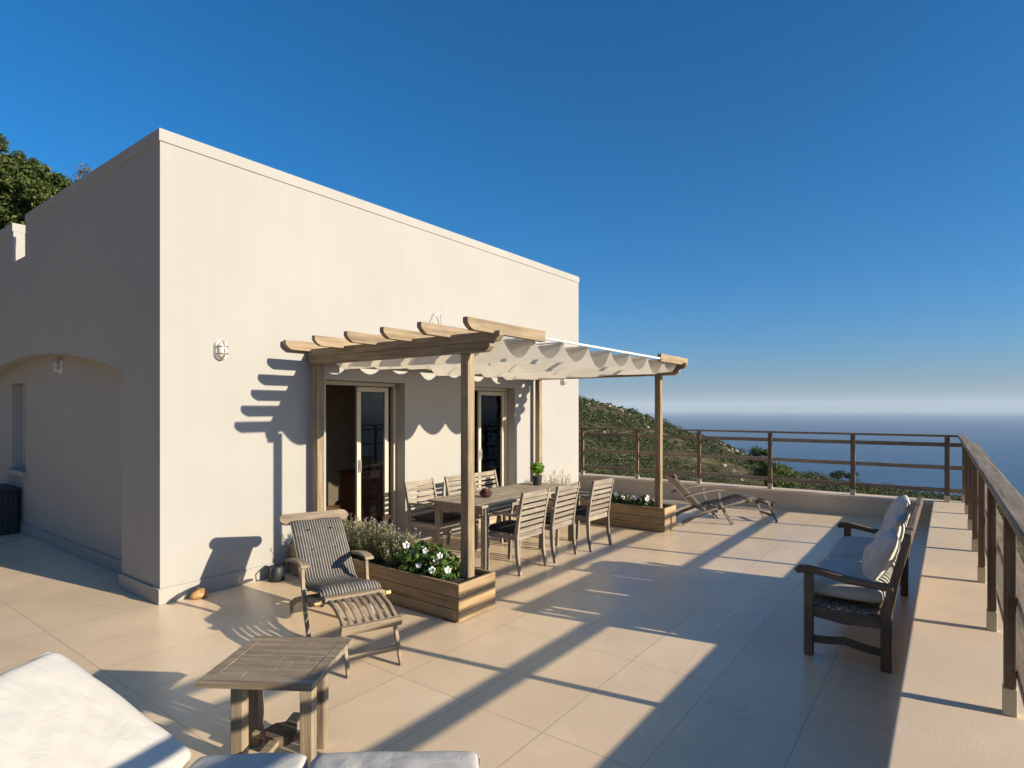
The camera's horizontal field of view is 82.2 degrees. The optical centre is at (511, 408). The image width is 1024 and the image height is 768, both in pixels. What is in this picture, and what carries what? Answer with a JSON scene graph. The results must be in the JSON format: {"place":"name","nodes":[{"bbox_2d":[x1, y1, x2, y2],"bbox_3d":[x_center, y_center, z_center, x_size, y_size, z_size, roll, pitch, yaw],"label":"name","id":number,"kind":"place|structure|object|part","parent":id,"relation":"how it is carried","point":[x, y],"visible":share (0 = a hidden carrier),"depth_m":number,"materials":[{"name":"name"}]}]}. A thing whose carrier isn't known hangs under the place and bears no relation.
{"place":"outdoors","nodes":[
{"label":"outdoors","id":0,"kind":"place"},
{"bbox_2d":[0,490,928,767],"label":"terrace floor","id":1,"kind":"structure","parent":0,"point":[678,646],"depth_m":4.34,"materials":[{"name":"tile"}]},
{"bbox_2d":[0,483,20,535],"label":"storage box","id":2,"kind":"object","parent":1,"relation":"on","point":[8,509],"visible":1,"depth_m":8.41,"materials":[{"name":"black plastic"}]},
{"bbox_2d":[189,587,207,599],"bbox_3d":[-2.978,1.751,5.575,0.114,0.099,0.165,0,0,37],"label":"stone","id":3,"kind":"object","parent":1,"relation":"on","point":[199,593],"visible":1,"depth_m":5.54,"materials":[{"name":"stone"}]},
{"bbox_2d":[0,652,479,767],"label":"sun lounger","id":4,"kind":"object","parent":1,"relation":"on","point":[58,710],"visible":1,"depth_m":2.16,"materials":[{"name":"white fabric"}]},
{"bbox_2d":[196,636,352,766],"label":"side table","id":5,"kind":"object","parent":1,"relation":"on","point":[248,673],"visible":0.97,"depth_m":3.00,"materials":[{"name":"brown wood"}]},
{"bbox_2d":[268,562,284,582],"bbox_3d":[-2.459,1.701,6.174,0.159,0.198,0.284,0,0,32],"label":"watering can","id":6,"kind":"object","parent":1,"relation":"on","point":[276,573],"visible":0.97,"depth_m":6.09,"materials":[{"name":"grey metal"}]},
{"bbox_2d":[0,128,578,604],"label":"house","id":7,"kind":"structure","parent":1,"relation":"on","point":[152,450],"depth_m":6.61,"materials":[{"name":"beige paint"}]},
{"bbox_2d":[6,384,26,476],"bbox_3d":[-7.252,0.296,8.718,0.770,1.348,0.240,0,0,37],"label":"window","id":8,"kind":"structure","parent":7,"relation":"in","point":[16,472],"depth_m":8.95,"materials":[{"name":"paint"}]},
{"bbox_2d":[51,358,62,373],"bbox_3d":[-5.852,-0.555,7.536,0.124,0.200,0.100,0,0,37],"label":"wall lamp","id":9,"kind":"object","parent":7,"relation":"attached to","point":[58,365],"visible":1,"depth_m":7.52,"materials":[{"name":"white metal"}]},
{"bbox_2d":[214,340,228,359],"bbox_3d":[-2.868,-0.585,5.819,0.100,0.200,0.124,0,0,37],"label":"wall lamp","id":10,"kind":"object","parent":7,"relation":"attached to","point":[220,349],"visible":1,"depth_m":5.79,"materials":[{"name":"white metal"}]},
{"bbox_2d":[326,380,395,541],"bbox_3d":[-1.948,0.723,7.451,0.097,2.131,1.236,0,0,37],"label":"door","id":11,"kind":"structure","parent":7,"relation":"in","point":[377,387],"depth_m":7.79,"materials":[{"name":"paint"}]},
{"bbox_2d":[338,467,389,523],"bbox_3d":[-2.236,1.373,9.299,0.480,0.830,0.900,0,0,37],"label":"sideboard","id":12,"kind":"object","parent":7,"relation":"on","point":[372,493],"visible":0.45,"depth_m":9.02,"materials":[{"name":"brown wood"}]},
{"bbox_3d":[-2.180,1.338,8.996,0.011,0.620,0.400,0,0,37],"label":"door","id":13,"kind":"part","parent":12,"relation":"part of","materials":[{"name":"red wood"}]},
{"bbox_2d":[368,464,376,469],"bbox_3d":[-2.209,0.922,9.302,0.160,0.072,0.160,0,0,37],"label":"bowl","id":14,"kind":"object","parent":12,"relation":"on","point":[372,466],"visible":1,"depth_m":9.26,"materials":[{"name":"ceramic"}]},
{"bbox_3d":[-1.929,1.338,9.333,0.011,0.620,0.400,0,0,37],"label":"door","id":15,"kind":"part","parent":12,"relation":"part of","materials":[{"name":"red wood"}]},
{"bbox_2d":[474,387,506,520],"bbox_3d":[-0.472,0.723,9.431,0.097,2.131,1.236,0,0,37],"label":"door","id":16,"kind":"structure","parent":7,"relation":"in","point":[491,406],"depth_m":9.66,"materials":[{"name":"paint"}]},
{"bbox_2d":[560,379,566,384],"bbox_3d":[0.980,-0.545,10.981,0.100,0.200,0.124,0,0,37],"label":"wall lamp","id":17,"kind":"object","parent":7,"relation":"attached to","point":[563,381],"visible":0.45,"depth_m":10.95,"materials":[{"name":"white metal"}]},
{"bbox_2d":[279,509,402,677],"bbox_3d":[-1.404,1.390,4.780,0.622,0.845,1.809,0,0,-32],"label":"deck chair","id":18,"kind":"object","parent":1,"relation":"on","point":[323,560],"visible":0.98,"depth_m":4.88,"materials":[{"name":"brown wood"}]},
{"bbox_2d":[290,541,494,622],"bbox_3d":[-1.279,1.636,5.839,2.450,0.328,0.495,0,0,37],"label":"planter","id":19,"kind":"object","parent":1,"relation":"on","point":[459,599],"visible":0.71,"depth_m":5.19,"materials":[{"name":"brown wood"}]},
{"bbox_2d":[342,513,372,554],"bbox_3d":[-1.705,1.303,6.149,0.512,0.430,0.466,0,0,-9],"label":"lavender plant","id":20,"kind":"object","parent":19,"relation":"in","point":[355,523],"visible":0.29,"depth_m":6.15,"materials":[{"name":"green plant"}]},
{"bbox_2d":[348,517,400,560],"bbox_3d":[-1.392,1.308,5.931,0.538,0.435,0.525,0,0,37],"label":"lavender plant","id":21,"kind":"object","parent":19,"relation":"on","point":[369,544],"visible":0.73,"depth_m":5.86,"materials":[{"name":"green plant"}]},
{"bbox_2d":[376,527,420,567],"bbox_3d":[-1.110,1.331,5.708,0.434,0.393,0.472,0,0,37],"label":"lavender plant","id":22,"kind":"object","parent":19,"relation":"on","point":[394,549],"visible":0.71,"depth_m":5.65,"materials":[{"name":"green plant"}]},
{"bbox_2d":[396,539,448,575],"bbox_3d":[-0.844,1.388,5.528,0.457,0.327,0.516,0,0,37],"label":"flowering plant","id":23,"kind":"object","parent":19,"relation":"in","point":[418,559],"visible":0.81,"depth_m":5.42,"materials":[{"name":"green plant"}]},
{"bbox_2d":[423,551,460,580],"bbox_3d":[-0.623,1.412,5.334,0.357,0.253,0.436,0,0,37],"label":"flowering plant","id":24,"kind":"object","parent":19,"relation":"on","point":[447,565],"visible":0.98,"depth_m":5.25,"materials":[{"name":"green plant"}]},
{"bbox_2d":[404,478,460,547],"bbox_3d":[-0.940,1.350,7.272,0.601,0.905,0.550,0,0,34],"label":"dining chair","id":25,"kind":"object","parent":1,"relation":"on","point":[422,519],"visible":0.69,"depth_m":7.18,"materials":[{"name":"brown wood"}]},
{"bbox_2d":[444,475,503,549],"bbox_3d":[-0.508,1.350,7.851,0.601,0.905,0.550,0,0,38],"label":"dining chair","id":26,"kind":"object","parent":1,"relation":"on","point":[449,493],"visible":0.25,"depth_m":7.80,"materials":[{"name":"brown wood"}]},
{"bbox_2d":[283,316,687,577],"bbox_3d":[0.075,0.378,7.514,2.740,2.284,5.020,0,0,37],"label":"pergola","id":27,"kind":"object","parent":1,"relation":"on","point":[483,347],"visible":0.98,"depth_m":6.13,"materials":[{"name":"brown wood"}]},
{"bbox_2d":[474,470,525,541],"bbox_3d":[-0.178,1.350,8.327,0.601,0.905,0.550,0,0,36],"label":"dining chair","id":28,"kind":"object","parent":1,"relation":"on","point":[487,473],"visible":0.15,"depth_m":8.45,"materials":[{"name":"brown wood"}]},
{"bbox_2d":[427,482,579,570],"bbox_3d":[-0.027,1.430,7.491,0.836,0.740,2.120,0,0,37],"label":"dining table","id":29,"kind":"object","parent":1,"relation":"on","point":[503,498],"visible":0.72,"depth_m":6.88,"materials":[{"name":"brown wood"}]},
{"bbox_2d":[479,488,492,497],"bbox_3d":[-0.315,1.006,7.057,0.164,0.108,0.164,0,0,37],"label":"bowl","id":30,"kind":"object","parent":29,"relation":"on","point":[485,493],"visible":1,"depth_m":7.00,"materials":[{"name":"red ceramic"}]},
{"bbox_2d":[530,462,544,484],"bbox_3d":[0.356,0.890,8.187,0.224,0.339,0.227,0,0,37],"label":"potted plant","id":31,"kind":"object","parent":29,"relation":"on","point":[536,468],"visible":1,"depth_m":8.14,"materials":[{"name":"green plant"}]},
{"bbox_2d":[489,487,549,575],"bbox_3d":[0.041,1.350,6.674,0.601,0.905,0.550,0,0,37],"label":"dining chair","id":32,"kind":"object","parent":1,"relation":"on","point":[517,529],"visible":0.9,"depth_m":6.52,"materials":[{"name":"brown wood"}]},
{"bbox_2d":[519,482,579,562],"bbox_3d":[0.447,1.350,7.202,0.601,0.905,0.550,0,0,35],"label":"dining chair","id":33,"kind":"object","parent":1,"relation":"on","point":[554,521],"visible":0.57,"depth_m":7.05,"materials":[{"name":"brown wood"}]},
{"bbox_2d":[555,477,614,551],"bbox_3d":[0.960,1.350,7.740,0.601,0.905,0.550,0,0,38],"label":"dining chair","id":34,"kind":"object","parent":1,"relation":"on","point":[588,512],"visible":0.78,"depth_m":7.61,"materials":[{"name":"brown wood"}]},
{"bbox_2d":[532,495,675,531],"bbox_3d":[1.371,1.623,9.411,2.430,0.355,0.430,0,0,37],"label":"planter","id":35,"kind":"object","parent":1,"relation":"on","point":[654,518],"visible":0.49,"depth_m":8.79,"materials":[{"name":"brown wood"}]},
{"bbox_2d":[543,469,574,484],"bbox_3d":[0.766,1.244,9.833,0.423,0.498,0.577,0,0,-24],"label":"lavender plant","id":36,"kind":"object","parent":35,"relation":"in","point":[566,483],"visible":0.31,"depth_m":9.82,"materials":[{"name":"green plant"}]},
{"bbox_2d":[604,492,630,503],"bbox_3d":[1.643,1.394,9.166,0.467,0.240,0.385,0,0,37],"label":"flowering plant","id":37,"kind":"object","parent":35,"relation":"on","point":[619,497],"visible":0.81,"depth_m":9.07,"materials":[{"name":"green plant"}]},
{"bbox_2d":[628,495,654,506],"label":"flowering plant","id":38,"kind":"object","parent":35,"relation":"on","point":[643,502],"visible":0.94,"depth_m":8.86,"materials":[{"name":"green plant"}]},
{"bbox_2d":[663,470,777,525],"bbox_3d":[3.297,1.390,9.365,1.809,0.845,0.622,0,0,-8],"label":"deck chair","id":39,"kind":"object","parent":1,"relation":"on","point":[683,491],"visible":0.94,"depth_m":9.25,"materials":[{"name":"grey wood"}]},
{"bbox_2d":[579,473,1023,767],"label":"parapet wall","id":40,"kind":"structure","parent":1,"relation":"on","point":[949,713],"depth_m":3.62,"materials":[{"name":"paint"}]},
{"bbox_2d":[579,427,963,501],"bbox_3d":[0.533,0.935,13.950,16.180,1.060,0.097,0,0,37],"label":"terrace railing","id":41,"kind":"object","parent":40,"relation":"on","point":[946,466],"visible":0.65,"depth_m":10.62,"materials":[{"name":"brown wood"}]},
{"bbox_2d":[958,435,1023,717],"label":"terrace railing","id":42,"kind":"object","parent":40,"relation":"on","point":[994,537],"visible":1,"depth_m":3.43,"materials":[{"name":"brown wood"}]},
{"bbox_2d":[795,496,922,673],"bbox_3d":[3.009,1.319,4.978,0.720,0.962,2.125,0,0,37],"label":"garden bench","id":43,"kind":"object","parent":1,"relation":"on","point":[884,608],"visible":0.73,"depth_m":4.19,"materials":[{"name":"brown wood"}]},
{"bbox_2d":[803,556,892,602],"bbox_3d":[2.654,1.317,4.605,0.526,0.159,0.969,0,0,37],"label":"seat cushion","id":44,"kind":"object","parent":43,"relation":"on","point":[852,567],"visible":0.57,"depth_m":4.31,"materials":[{"name":"white fabric"}]},
{"bbox_2d":[862,528,899,579],"bbox_3d":[2.819,1.113,4.493,0.242,0.366,0.543,0,0,32],"label":"pillow","id":45,"kind":"object","parent":44,"relation":"on","point":[881,551],"visible":0.92,"depth_m":4.32,"materials":[{"name":"white fabric"}]},
{"bbox_2d":[827,536,899,568],"bbox_3d":[3.256,1.317,5.419,0.527,0.158,0.956,0,0,37],"label":"seat cushion","id":46,"kind":"object","parent":43,"relation":"on","point":[850,547],"visible":0.38,"depth_m":5.30,"materials":[{"name":"white fabric"}]},
{"bbox_2d":[875,512,907,547],"bbox_3d":[3.199,1.079,4.961,0.237,0.378,0.537,0,0,37],"label":"pillow","id":47,"kind":"object","parent":46,"relation":"on","point":[898,523],"visible":0.45,"depth_m":4.82,"materials":[{"name":"white fabric"}]},
{"bbox_2d":[884,495,910,520],"bbox_3d":[3.562,1.030,5.442,0.235,0.449,0.566,0,0,37],"label":"pillow","id":48,"kind":"object","parent":46,"relation":"on","point":[899,505],"visible":0.42,"depth_m":5.27,"materials":[{"name":"white fabric"}]},
{"bbox_2d":[0,0,1023,411],"label":"sky","id":49,"kind":"structure","parent":0,"point":[808,204],"materials":[{"name":"blue"}]},
{"bbox_2d":[579,403,1023,564],"bbox_3d":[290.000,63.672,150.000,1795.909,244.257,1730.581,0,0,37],"label":"hillside","id":50,"kind":"structure","parent":0,"point":[709,462],"depth_m":122.75,"materials":[{"name":"green plant"}]},
{"bbox_2d":[0,133,72,255],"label":"evergreen tree","id":51,"kind":"object","parent":50,"relation":"on","point":[26,186],"visible":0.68,"depth_m":20.60,"materials":[{"name":"green plant"}]},
{"bbox_2d":[70,162,91,182],"bbox_3d":[-17.599,-3.276,23.854,1.428,13.681,1.386,0,0,37],"label":"young tree","id":52,"kind":"object","parent":50,"relation":"on","point":[83,172],"visible":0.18,"depth_m":23.97,"materials":[{"name":"green plant"}]},
{"bbox_2d":[586,403,936,497],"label":"boulders","id":53,"kind":"object","parent":50,"relation":"on","point":[731,470],"visible":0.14,"depth_m":184.04,"materials":[{"name":"stone"}]},
{"bbox_2d":[747,446,803,488],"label":"pine tree","id":54,"kind":"object","parent":50,"relation":"on","point":[781,471],"visible":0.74,"depth_m":69.72,"materials":[{"name":"green plant"}]},
{"bbox_2d":[579,395,1018,541],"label":"scrub","id":55,"kind":"object","parent":50,"relation":"on","point":[706,445],"visible":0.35,"depth_m":133.38,"materials":[{"name":"green plant"}]},
{"bbox_2d":[828,470,846,479],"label":"umbrella pine","id":56,"kind":"object","parent":50,"relation":"on","point":[841,474],"visible":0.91,"depth_m":149.41,"materials":[{"name":"green plant"}]},
{"bbox_2d":[843,471,858,479],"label":"umbrella pine","id":57,"kind":"object","parent":50,"relation":"on","point":[848,475],"visible":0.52,"depth_m":149.39,"materials":[{"name":"green plant"}]},
{"bbox_2d":[683,407,955,411],"bbox_3d":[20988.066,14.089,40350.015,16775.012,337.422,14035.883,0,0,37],"label":"distant hills","id":58,"kind":"structure","parent":0,"point":[840,409],"depth_m":39179.23,"materials":[{"name":"grey"}]},
{"bbox_2d":[638,411,1023,497],"bbox_3d":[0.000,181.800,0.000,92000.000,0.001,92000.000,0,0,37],"label":"sea","id":59,"kind":"structure","parent":0,"point":[998,437],"depth_m":3744.51,"materials":[{"name":"liquid"}]}
]}

